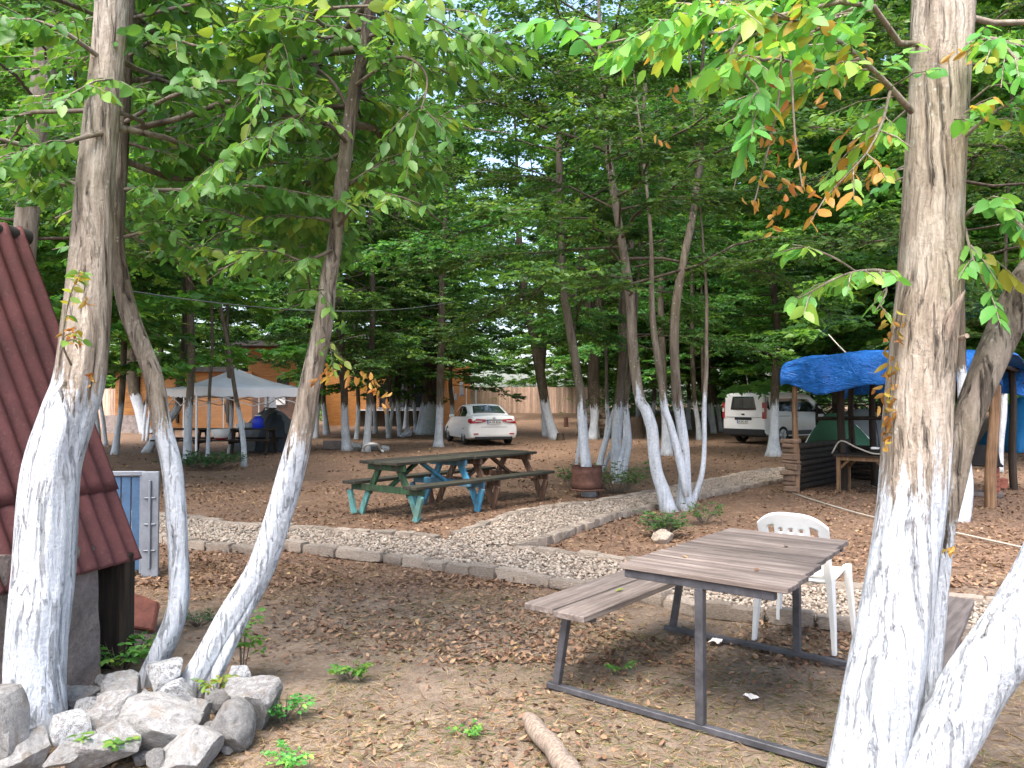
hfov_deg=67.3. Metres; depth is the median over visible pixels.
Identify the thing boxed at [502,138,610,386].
woodland tree
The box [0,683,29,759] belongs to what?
stone
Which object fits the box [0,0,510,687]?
hornbeam tree
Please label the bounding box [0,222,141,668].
roofed hut
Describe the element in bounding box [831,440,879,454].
grey hose
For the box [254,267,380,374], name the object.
woodland tree
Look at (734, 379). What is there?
woodland tree
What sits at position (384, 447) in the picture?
stone
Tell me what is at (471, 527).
kerb block
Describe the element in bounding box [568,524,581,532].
kerb block
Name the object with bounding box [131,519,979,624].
gravel path
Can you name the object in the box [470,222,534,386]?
woodland tree
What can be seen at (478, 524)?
kerb block
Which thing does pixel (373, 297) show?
hornbeam tree
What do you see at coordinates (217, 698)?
stone
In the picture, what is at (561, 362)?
woodland tree
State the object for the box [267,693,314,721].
leafy plant
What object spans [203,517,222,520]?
kerb block
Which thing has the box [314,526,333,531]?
kerb block
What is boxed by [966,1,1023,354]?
woodland tree
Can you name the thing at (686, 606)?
kerb block
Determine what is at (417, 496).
picnic table
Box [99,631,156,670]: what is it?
leafy plant
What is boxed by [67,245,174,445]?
hornbeam tree
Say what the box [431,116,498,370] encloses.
woodland tree
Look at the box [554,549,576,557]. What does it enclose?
kerb block
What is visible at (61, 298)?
woodland tree
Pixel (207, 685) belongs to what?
leafy plant
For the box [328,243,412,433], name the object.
hornbeam tree
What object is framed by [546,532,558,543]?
kerb block
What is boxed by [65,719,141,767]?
stone
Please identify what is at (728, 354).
woodland tree
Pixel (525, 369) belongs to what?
woodland tree
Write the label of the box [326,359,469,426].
gabled cabin
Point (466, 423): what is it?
sedan car
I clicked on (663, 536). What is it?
stone
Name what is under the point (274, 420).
door panel
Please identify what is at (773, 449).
hornbeam tree
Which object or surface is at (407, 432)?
stone
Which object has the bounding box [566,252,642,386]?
woodland tree
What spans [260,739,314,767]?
leafy plant
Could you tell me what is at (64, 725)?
stone
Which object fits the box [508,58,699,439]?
hornbeam tree
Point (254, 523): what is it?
kerb block
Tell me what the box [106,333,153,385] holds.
woodland tree
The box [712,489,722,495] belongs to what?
kerb block
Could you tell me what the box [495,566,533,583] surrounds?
kerb block
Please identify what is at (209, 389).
hornbeam tree
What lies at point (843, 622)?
kerb block
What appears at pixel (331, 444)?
concrete block
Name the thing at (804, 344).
woodland tree
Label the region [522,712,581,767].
cut branch
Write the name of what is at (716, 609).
kerb block
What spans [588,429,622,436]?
cut log
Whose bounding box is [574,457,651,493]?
shrub
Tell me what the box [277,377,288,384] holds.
window
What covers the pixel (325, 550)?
kerb block
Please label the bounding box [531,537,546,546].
kerb block
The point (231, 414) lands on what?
hornbeam tree
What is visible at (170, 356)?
hornbeam tree
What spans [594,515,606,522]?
kerb block
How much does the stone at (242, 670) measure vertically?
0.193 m
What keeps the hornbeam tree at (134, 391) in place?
on the ground at (316, 666)
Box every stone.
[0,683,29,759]
[0,725,50,767]
[42,741,78,767]
[48,708,92,746]
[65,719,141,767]
[67,685,99,709]
[74,697,96,709]
[84,689,134,730]
[93,674,105,686]
[100,669,141,694]
[118,691,203,750]
[145,657,182,691]
[145,748,164,767]
[158,678,193,701]
[160,724,224,767]
[189,697,211,724]
[206,689,229,713]
[209,696,255,751]
[223,665,251,688]
[225,675,282,730]
[350,442,361,450]
[371,445,380,450]
[381,445,388,450]
[399,427,411,436]
[651,529,673,543]
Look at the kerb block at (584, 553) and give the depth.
7.56 m
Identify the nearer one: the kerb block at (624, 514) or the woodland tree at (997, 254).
the kerb block at (624, 514)
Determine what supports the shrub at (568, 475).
on the ground at (316, 666)
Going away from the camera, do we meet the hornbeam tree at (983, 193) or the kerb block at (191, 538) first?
the kerb block at (191, 538)
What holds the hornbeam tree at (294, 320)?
on the ground at (316, 666)
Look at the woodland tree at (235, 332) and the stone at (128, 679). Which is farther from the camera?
the woodland tree at (235, 332)
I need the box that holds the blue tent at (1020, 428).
[978,396,1023,452]
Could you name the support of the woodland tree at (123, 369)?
on the ground at (316, 666)
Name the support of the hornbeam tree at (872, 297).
on the ground at (316, 666)
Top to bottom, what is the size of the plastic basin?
0.305 m
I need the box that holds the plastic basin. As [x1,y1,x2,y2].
[211,429,229,439]
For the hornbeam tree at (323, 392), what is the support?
on the ground at (316, 666)
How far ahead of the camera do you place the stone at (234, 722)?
3.40 m
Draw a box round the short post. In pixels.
[563,417,568,426]
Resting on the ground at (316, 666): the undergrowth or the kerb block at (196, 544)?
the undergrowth
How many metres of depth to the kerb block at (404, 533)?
8.75 m
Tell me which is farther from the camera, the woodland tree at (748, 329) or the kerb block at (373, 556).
the woodland tree at (748, 329)
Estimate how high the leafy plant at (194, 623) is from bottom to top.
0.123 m
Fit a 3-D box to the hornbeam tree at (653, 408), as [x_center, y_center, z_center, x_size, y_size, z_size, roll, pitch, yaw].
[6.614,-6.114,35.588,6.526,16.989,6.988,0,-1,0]
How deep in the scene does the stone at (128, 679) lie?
3.92 m
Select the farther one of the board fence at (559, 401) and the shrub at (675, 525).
the board fence at (559, 401)
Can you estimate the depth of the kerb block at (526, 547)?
7.90 m
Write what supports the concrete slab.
on the ground at (316, 666)
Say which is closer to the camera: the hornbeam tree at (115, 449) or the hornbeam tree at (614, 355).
the hornbeam tree at (115, 449)
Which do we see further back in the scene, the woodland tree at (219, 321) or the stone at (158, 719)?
the woodland tree at (219, 321)
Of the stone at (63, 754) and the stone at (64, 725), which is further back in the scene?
the stone at (64, 725)
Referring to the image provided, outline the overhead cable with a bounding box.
[113,288,454,311]
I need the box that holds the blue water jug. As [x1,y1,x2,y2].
[252,414,263,427]
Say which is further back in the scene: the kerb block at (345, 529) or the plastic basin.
the plastic basin
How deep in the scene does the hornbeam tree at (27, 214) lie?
8.37 m
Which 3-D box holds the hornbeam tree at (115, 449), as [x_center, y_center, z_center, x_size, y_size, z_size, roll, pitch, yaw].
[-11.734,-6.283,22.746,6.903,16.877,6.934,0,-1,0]
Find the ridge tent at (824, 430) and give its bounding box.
[806,413,869,445]
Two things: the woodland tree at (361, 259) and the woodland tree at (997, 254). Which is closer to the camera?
the woodland tree at (997, 254)
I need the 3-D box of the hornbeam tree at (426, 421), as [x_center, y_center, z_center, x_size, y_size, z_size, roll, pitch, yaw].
[-3.951,-6.160,35.315,8.448,17.160,8.491,0,-1,0]
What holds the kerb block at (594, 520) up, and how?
on the ground at (316, 666)
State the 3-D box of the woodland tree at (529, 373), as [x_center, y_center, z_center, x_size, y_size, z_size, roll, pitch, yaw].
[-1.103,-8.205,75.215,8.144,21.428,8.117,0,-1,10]
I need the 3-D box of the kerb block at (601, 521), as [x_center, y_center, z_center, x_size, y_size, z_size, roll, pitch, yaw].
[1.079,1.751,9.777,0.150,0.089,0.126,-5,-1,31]
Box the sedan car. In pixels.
[445,404,516,444]
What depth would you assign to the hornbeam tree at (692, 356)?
31.31 m
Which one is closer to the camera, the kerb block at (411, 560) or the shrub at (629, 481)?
the kerb block at (411, 560)
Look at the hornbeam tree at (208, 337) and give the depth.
30.91 m
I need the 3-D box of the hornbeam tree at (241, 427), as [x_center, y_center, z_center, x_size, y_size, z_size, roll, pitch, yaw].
[-7.065,-2.713,18.372,4.587,9.506,3.478,-1,-1,23]
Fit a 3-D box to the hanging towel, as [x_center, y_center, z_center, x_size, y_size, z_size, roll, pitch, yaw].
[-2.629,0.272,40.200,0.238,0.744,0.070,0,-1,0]
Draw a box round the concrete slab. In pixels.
[0,545,100,685]
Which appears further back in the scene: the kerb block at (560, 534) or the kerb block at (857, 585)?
the kerb block at (560, 534)
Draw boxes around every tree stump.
[556,433,564,439]
[622,417,644,438]
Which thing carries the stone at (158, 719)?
on the ground at (316, 666)
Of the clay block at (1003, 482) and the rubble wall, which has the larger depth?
the rubble wall
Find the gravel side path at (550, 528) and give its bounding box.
[450,471,773,547]
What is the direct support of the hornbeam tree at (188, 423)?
on the ground at (316, 666)
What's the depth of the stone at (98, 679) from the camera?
4.01 m
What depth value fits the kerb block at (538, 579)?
6.51 m
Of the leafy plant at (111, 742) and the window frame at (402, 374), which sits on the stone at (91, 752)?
the leafy plant at (111, 742)
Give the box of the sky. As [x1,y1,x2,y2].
[55,0,907,403]
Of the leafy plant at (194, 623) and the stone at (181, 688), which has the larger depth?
the leafy plant at (194, 623)
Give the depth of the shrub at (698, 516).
9.84 m
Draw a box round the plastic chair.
[752,512,855,655]
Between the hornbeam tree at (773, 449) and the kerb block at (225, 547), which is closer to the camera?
the kerb block at (225, 547)
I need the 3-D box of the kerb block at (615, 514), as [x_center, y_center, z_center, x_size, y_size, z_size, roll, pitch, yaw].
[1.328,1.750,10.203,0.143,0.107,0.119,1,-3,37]
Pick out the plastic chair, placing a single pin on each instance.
(828, 574)
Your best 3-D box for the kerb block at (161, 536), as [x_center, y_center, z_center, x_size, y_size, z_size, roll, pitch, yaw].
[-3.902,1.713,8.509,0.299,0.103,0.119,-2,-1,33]
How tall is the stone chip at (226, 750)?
0.040 m
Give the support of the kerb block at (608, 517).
on the ground at (316, 666)
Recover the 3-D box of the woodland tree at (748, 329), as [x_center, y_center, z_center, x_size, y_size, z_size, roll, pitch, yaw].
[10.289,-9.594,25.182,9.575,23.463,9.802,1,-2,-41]
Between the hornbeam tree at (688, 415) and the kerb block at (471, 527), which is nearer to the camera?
the kerb block at (471, 527)
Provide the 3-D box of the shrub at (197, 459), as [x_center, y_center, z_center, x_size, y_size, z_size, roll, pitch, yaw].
[-7.232,1.763,17.942,2.096,0.424,1.880,0,-1,0]
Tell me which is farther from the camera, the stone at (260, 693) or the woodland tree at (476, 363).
the woodland tree at (476, 363)
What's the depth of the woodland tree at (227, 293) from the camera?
13.80 m
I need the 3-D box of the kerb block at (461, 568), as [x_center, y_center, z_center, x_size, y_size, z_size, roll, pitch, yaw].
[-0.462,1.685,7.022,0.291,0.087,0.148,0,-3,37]
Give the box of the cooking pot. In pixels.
[245,423,251,427]
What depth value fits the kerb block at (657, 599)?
5.87 m
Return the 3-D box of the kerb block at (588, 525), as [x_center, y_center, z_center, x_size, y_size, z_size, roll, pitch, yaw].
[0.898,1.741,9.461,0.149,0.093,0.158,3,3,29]
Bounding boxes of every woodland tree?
[0,0,179,348]
[0,0,330,379]
[0,1,234,346]
[0,7,235,386]
[3,6,118,323]
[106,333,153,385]
[107,277,229,373]
[110,290,223,355]
[111,106,277,364]
[165,92,273,367]
[166,271,251,365]
[171,276,274,366]
[196,276,274,366]
[234,106,305,367]
[237,166,332,352]
[253,258,334,339]
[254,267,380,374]
[299,211,433,374]
[369,98,507,368]
[406,145,496,376]
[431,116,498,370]
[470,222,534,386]
[476,193,536,381]
[483,53,624,389]
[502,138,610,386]
[508,245,578,384]
[532,258,615,387]
[538,91,649,376]
[549,152,646,371]
[566,65,728,412]
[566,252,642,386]
[589,1,740,391]
[612,38,757,401]
[637,236,734,394]
[672,0,823,392]
[678,0,1023,350]
[695,22,765,368]
[697,0,999,399]
[711,4,863,357]
[711,176,806,379]
[719,0,906,389]
[723,235,792,382]
[736,109,891,357]
[765,0,1023,398]
[780,64,893,407]
[809,3,1023,398]
[818,0,1023,354]
[879,15,1023,400]
[888,1,1023,343]
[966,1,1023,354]
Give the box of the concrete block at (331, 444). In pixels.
[323,440,340,448]
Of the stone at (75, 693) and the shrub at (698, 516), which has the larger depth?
the shrub at (698, 516)
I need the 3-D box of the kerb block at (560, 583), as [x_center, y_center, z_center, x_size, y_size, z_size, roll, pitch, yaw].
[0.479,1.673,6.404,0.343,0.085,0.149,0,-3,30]
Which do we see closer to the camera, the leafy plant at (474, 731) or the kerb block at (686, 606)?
the leafy plant at (474, 731)
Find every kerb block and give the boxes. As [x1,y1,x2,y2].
[159,533,166,543]
[163,536,166,544]
[188,536,197,540]
[188,540,210,550]
[192,515,206,519]
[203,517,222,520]
[205,542,236,552]
[222,521,247,526]
[231,543,254,554]
[247,522,261,526]
[282,543,287,551]
[285,538,309,552]
[291,525,314,529]
[302,543,321,554]
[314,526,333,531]
[318,544,342,557]
[333,527,351,532]
[335,546,366,560]
[349,528,370,532]
[359,550,386,561]
[368,529,397,535]
[383,553,404,565]
[394,530,415,536]
[402,554,431,567]
[411,532,440,540]
[422,559,450,571]
[445,561,470,575]
[450,529,469,535]
[461,525,479,529]
[469,562,499,578]
[474,523,485,527]
[476,520,491,525]
[488,518,500,521]
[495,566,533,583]
[504,511,519,513]
[512,541,526,546]
[513,546,536,550]
[515,508,530,511]
[522,541,537,546]
[526,572,553,587]
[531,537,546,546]
[534,546,559,553]
[538,504,554,507]
[539,534,552,545]
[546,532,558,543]
[549,577,583,589]
[550,530,561,541]
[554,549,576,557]
[559,528,574,536]
[562,531,566,539]
[564,526,576,532]
[565,501,580,504]
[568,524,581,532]
[577,520,592,529]
[577,550,600,558]
[585,517,599,526]
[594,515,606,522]
[596,497,609,501]
[596,553,624,562]
[598,518,603,525]
[599,514,610,522]
[606,511,617,519]
[612,511,622,518]
[620,511,626,517]
[624,509,634,515]
[625,555,638,560]
[640,505,650,511]
[640,589,671,606]
[648,503,658,509]
[663,595,693,616]
[700,493,706,498]
[706,600,732,619]
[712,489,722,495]
[722,487,731,493]
[729,604,765,623]
[732,486,740,491]
[766,605,815,627]
[804,582,817,588]
[816,614,850,631]
[818,581,845,590]
[853,582,862,589]
[949,592,984,606]
[961,625,970,640]
[985,596,993,606]
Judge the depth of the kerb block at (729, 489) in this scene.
13.12 m
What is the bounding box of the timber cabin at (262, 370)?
[107,341,295,427]
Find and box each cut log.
[576,428,604,434]
[587,418,622,426]
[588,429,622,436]
[599,414,610,418]
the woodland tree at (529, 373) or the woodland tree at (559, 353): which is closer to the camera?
the woodland tree at (559, 353)
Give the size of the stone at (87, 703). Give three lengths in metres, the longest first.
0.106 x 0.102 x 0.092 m
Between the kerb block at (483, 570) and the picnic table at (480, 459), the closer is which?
the kerb block at (483, 570)
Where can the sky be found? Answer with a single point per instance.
(527, 164)
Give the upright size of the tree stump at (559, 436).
0.301 m
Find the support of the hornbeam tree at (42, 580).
on the ground at (316, 666)
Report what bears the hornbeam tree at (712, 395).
on the ground at (316, 666)
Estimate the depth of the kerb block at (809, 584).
6.36 m
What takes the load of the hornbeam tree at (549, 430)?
on the ground at (316, 666)
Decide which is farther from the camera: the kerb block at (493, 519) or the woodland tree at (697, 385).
the woodland tree at (697, 385)
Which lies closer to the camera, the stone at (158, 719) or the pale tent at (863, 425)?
the stone at (158, 719)
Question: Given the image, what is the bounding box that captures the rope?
[792,492,1021,547]
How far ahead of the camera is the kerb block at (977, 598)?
5.88 m
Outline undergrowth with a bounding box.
[105,308,1021,420]
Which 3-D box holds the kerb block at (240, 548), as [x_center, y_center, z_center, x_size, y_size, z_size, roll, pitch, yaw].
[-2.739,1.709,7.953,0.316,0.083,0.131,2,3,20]
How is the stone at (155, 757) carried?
on the stone at (196, 746)
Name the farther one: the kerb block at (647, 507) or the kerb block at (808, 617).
the kerb block at (647, 507)
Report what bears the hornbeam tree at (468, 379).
on the ground at (316, 666)
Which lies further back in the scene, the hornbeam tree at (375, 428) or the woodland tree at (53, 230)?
the hornbeam tree at (375, 428)
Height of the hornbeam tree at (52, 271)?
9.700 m
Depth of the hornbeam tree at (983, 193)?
16.98 m
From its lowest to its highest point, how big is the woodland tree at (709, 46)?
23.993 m
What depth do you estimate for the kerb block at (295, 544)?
8.00 m
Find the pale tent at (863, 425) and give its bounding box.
[845,407,881,445]
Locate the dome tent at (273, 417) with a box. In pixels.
[233,407,290,451]
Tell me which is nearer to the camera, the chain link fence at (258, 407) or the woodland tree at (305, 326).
the chain link fence at (258, 407)
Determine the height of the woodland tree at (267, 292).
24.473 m
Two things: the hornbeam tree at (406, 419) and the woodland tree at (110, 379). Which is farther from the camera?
the woodland tree at (110, 379)
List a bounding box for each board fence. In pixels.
[98,387,114,426]
[470,386,605,412]
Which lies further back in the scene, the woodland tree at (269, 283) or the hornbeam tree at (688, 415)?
the woodland tree at (269, 283)
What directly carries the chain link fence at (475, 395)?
on the ground at (316, 666)
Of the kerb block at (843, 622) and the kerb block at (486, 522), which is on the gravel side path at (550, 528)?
the kerb block at (486, 522)
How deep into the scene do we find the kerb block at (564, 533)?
8.71 m
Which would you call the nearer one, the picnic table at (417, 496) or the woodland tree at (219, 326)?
the picnic table at (417, 496)
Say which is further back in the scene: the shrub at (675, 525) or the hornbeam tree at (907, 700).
the shrub at (675, 525)
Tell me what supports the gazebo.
on the ground at (316, 666)
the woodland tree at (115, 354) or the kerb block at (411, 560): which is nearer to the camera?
the kerb block at (411, 560)
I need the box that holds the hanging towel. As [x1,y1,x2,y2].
[459,382,463,395]
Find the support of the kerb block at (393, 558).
on the ground at (316, 666)
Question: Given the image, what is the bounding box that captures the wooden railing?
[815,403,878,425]
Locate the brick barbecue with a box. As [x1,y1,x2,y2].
[972,445,1003,497]
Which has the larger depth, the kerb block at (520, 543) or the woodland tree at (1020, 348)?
the woodland tree at (1020, 348)
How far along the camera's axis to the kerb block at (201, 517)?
10.07 m
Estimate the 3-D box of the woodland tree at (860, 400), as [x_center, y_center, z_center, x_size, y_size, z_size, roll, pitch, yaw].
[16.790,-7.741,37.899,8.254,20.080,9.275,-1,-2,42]
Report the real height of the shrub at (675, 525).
0.339 m
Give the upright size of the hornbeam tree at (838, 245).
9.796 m
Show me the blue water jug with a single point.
(257, 420)
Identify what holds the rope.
on the ground at (316, 666)
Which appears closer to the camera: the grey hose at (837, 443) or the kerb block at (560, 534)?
the kerb block at (560, 534)
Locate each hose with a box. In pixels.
[363,443,383,451]
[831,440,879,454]
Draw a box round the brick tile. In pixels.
[134,594,159,632]
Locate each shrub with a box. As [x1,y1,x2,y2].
[151,450,251,468]
[555,464,571,486]
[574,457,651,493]
[636,508,692,533]
[680,501,724,523]
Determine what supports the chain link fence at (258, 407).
on the ground at (316, 666)
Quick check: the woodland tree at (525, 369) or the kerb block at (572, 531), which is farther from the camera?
the woodland tree at (525, 369)
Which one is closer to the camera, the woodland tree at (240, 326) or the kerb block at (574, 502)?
the kerb block at (574, 502)
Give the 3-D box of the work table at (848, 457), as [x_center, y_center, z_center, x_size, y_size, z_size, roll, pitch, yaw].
[6.317,1.530,13.002,1.500,0.650,0.695,-1,-2,40]
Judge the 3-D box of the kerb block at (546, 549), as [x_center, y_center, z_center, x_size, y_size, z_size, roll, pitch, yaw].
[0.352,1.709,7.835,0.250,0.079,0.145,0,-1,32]
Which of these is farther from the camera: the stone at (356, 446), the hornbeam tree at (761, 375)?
the hornbeam tree at (761, 375)
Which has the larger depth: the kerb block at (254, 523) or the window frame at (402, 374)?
the window frame at (402, 374)
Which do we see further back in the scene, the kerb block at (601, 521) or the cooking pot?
the cooking pot
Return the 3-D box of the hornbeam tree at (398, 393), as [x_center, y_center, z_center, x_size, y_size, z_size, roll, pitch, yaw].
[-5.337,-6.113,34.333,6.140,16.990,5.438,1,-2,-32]
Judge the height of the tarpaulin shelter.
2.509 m
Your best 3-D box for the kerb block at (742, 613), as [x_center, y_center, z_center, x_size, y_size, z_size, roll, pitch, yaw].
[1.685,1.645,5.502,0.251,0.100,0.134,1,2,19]
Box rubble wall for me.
[105,415,138,432]
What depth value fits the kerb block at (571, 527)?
9.12 m
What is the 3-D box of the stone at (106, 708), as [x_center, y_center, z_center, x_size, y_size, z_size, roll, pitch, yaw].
[-1.862,1.540,3.543,0.231,0.205,0.227,-1,-2,7]
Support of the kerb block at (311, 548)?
on the ground at (316, 666)
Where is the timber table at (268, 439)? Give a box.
[150,428,284,454]
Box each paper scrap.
[708,638,722,643]
[743,693,758,699]
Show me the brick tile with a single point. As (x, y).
(146, 611)
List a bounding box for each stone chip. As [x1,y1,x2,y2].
[133,750,147,765]
[220,746,233,754]
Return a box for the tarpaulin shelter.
[780,350,1023,508]
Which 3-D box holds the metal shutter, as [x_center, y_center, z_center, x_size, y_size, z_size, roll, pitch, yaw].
[-3.416,1.245,6.862,0.540,0.932,0.099,0,-1,1]
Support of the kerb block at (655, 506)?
on the ground at (316, 666)
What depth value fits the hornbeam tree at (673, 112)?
16.38 m
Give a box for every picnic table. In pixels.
[342,454,492,522]
[422,449,554,508]
[525,528,974,767]
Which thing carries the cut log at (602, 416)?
on the cut log at (601, 422)
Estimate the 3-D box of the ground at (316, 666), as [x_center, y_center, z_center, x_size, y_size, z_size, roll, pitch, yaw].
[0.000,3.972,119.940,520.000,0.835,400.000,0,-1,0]
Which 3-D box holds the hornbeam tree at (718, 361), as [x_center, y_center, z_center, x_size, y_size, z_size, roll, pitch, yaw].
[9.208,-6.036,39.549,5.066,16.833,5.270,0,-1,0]
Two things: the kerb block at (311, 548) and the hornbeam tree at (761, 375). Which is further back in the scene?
the hornbeam tree at (761, 375)
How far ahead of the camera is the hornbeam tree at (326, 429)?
35.28 m
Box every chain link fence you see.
[183,397,293,436]
[443,387,476,426]
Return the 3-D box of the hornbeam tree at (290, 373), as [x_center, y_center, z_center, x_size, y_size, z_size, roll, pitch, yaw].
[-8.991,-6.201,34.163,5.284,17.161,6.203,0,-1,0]
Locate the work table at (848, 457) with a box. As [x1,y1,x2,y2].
[833,452,879,491]
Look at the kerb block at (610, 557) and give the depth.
7.43 m
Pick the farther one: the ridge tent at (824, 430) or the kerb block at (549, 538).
the ridge tent at (824, 430)
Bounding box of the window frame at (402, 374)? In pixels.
[402,374,403,409]
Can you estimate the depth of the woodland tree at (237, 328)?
47.05 m
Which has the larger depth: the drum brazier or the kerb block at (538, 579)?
the drum brazier
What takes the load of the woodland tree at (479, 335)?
on the ground at (316, 666)
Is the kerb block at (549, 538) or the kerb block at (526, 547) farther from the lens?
the kerb block at (549, 538)
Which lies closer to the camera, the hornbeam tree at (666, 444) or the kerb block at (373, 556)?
the kerb block at (373, 556)
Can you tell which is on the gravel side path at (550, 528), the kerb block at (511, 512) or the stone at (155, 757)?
the kerb block at (511, 512)
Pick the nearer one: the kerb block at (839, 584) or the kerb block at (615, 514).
the kerb block at (839, 584)
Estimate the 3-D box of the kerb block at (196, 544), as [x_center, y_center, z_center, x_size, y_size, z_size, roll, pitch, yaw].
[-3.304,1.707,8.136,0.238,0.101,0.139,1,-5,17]
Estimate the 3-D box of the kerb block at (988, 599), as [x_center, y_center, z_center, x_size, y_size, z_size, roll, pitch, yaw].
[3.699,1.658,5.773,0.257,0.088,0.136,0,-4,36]
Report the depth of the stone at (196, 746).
3.22 m
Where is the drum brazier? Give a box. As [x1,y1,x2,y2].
[570,464,603,498]
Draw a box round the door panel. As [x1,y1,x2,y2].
[253,412,286,451]
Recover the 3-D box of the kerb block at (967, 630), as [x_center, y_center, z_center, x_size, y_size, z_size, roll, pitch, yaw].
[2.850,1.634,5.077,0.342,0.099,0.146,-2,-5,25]
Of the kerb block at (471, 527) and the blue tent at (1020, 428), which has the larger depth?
the blue tent at (1020, 428)
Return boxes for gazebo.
[166,368,297,450]
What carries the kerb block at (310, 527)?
on the ground at (316, 666)
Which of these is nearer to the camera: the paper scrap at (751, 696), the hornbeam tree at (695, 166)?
the paper scrap at (751, 696)
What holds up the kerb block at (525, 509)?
on the ground at (316, 666)
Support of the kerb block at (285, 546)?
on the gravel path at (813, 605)
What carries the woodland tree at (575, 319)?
on the ground at (316, 666)
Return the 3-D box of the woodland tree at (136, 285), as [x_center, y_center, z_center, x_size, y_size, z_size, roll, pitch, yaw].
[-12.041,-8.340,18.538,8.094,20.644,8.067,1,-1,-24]
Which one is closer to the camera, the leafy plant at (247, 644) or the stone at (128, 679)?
the stone at (128, 679)
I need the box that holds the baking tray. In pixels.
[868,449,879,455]
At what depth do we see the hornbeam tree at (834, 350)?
27.33 m
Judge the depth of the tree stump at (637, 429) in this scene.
32.31 m
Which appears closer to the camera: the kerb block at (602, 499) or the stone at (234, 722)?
the stone at (234, 722)
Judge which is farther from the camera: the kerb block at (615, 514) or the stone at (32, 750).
the kerb block at (615, 514)
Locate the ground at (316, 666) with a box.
[44,404,1023,767]
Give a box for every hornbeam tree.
[0,0,352,733]
[0,0,361,300]
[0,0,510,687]
[0,6,226,454]
[0,61,199,314]
[61,0,552,699]
[61,280,201,433]
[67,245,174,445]
[109,32,234,366]
[110,286,199,440]
[128,1,281,459]
[130,102,287,466]
[141,0,273,452]
[174,220,213,456]
[180,166,292,453]
[214,13,449,450]
[228,0,488,451]
[244,144,351,378]
[256,57,389,437]
[266,144,384,434]
[301,55,427,438]
[302,0,874,496]
[324,41,462,438]
[327,0,967,512]
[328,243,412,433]
[331,66,463,435]
[350,0,529,446]
[354,86,516,434]
[366,217,445,428]
[376,206,460,432]
[382,55,526,417]
[425,38,615,439]
[466,0,800,483]
[501,0,1023,767]
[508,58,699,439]
[534,0,802,455]
[569,133,700,416]
[597,103,721,416]
[600,52,784,439]
[628,229,749,429]
[642,89,784,433]
[644,270,734,424]
[645,1,895,456]
[667,0,1023,522]
[704,113,812,392]
[714,84,902,413]
[757,30,902,414]
[868,0,1023,472]
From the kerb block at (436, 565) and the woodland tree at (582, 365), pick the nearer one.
the kerb block at (436, 565)
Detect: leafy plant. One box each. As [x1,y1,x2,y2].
[67,729,140,750]
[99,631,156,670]
[186,608,215,626]
[191,674,238,694]
[237,607,267,664]
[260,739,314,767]
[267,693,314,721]
[326,657,373,678]
[445,718,482,736]
[604,660,636,671]
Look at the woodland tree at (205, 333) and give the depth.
59.44 m
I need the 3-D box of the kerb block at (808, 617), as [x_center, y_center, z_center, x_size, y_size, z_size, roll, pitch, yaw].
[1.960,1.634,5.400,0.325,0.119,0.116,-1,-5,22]
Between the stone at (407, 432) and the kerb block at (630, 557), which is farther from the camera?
the stone at (407, 432)
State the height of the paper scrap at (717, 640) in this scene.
0.020 m
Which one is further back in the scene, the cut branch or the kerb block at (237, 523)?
the kerb block at (237, 523)
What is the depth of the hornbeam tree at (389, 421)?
32.58 m
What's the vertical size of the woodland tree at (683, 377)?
17.366 m
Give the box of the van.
[723,375,825,443]
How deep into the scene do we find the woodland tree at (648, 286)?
43.45 m
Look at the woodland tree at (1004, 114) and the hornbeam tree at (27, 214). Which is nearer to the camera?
the hornbeam tree at (27, 214)
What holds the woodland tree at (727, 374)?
on the ground at (316, 666)
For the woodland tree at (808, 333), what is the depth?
18.35 m
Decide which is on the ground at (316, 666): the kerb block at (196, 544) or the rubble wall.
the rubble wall
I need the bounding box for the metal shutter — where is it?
[113,471,159,576]
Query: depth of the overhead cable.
9.76 m
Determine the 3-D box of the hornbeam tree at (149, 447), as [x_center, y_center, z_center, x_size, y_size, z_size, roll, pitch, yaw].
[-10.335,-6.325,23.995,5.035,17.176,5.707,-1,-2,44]
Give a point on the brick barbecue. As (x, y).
(978, 458)
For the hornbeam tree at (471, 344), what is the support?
on the ground at (316, 666)
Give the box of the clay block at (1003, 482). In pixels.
[999,478,1007,488]
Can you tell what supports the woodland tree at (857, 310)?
on the ground at (316, 666)
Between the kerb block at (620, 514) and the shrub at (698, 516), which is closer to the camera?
the shrub at (698, 516)
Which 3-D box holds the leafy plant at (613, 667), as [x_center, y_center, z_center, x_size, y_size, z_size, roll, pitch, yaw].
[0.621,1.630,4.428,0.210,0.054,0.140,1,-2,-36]
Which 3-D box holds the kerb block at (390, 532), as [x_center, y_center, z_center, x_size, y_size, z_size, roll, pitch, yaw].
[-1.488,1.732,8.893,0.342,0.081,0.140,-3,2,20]

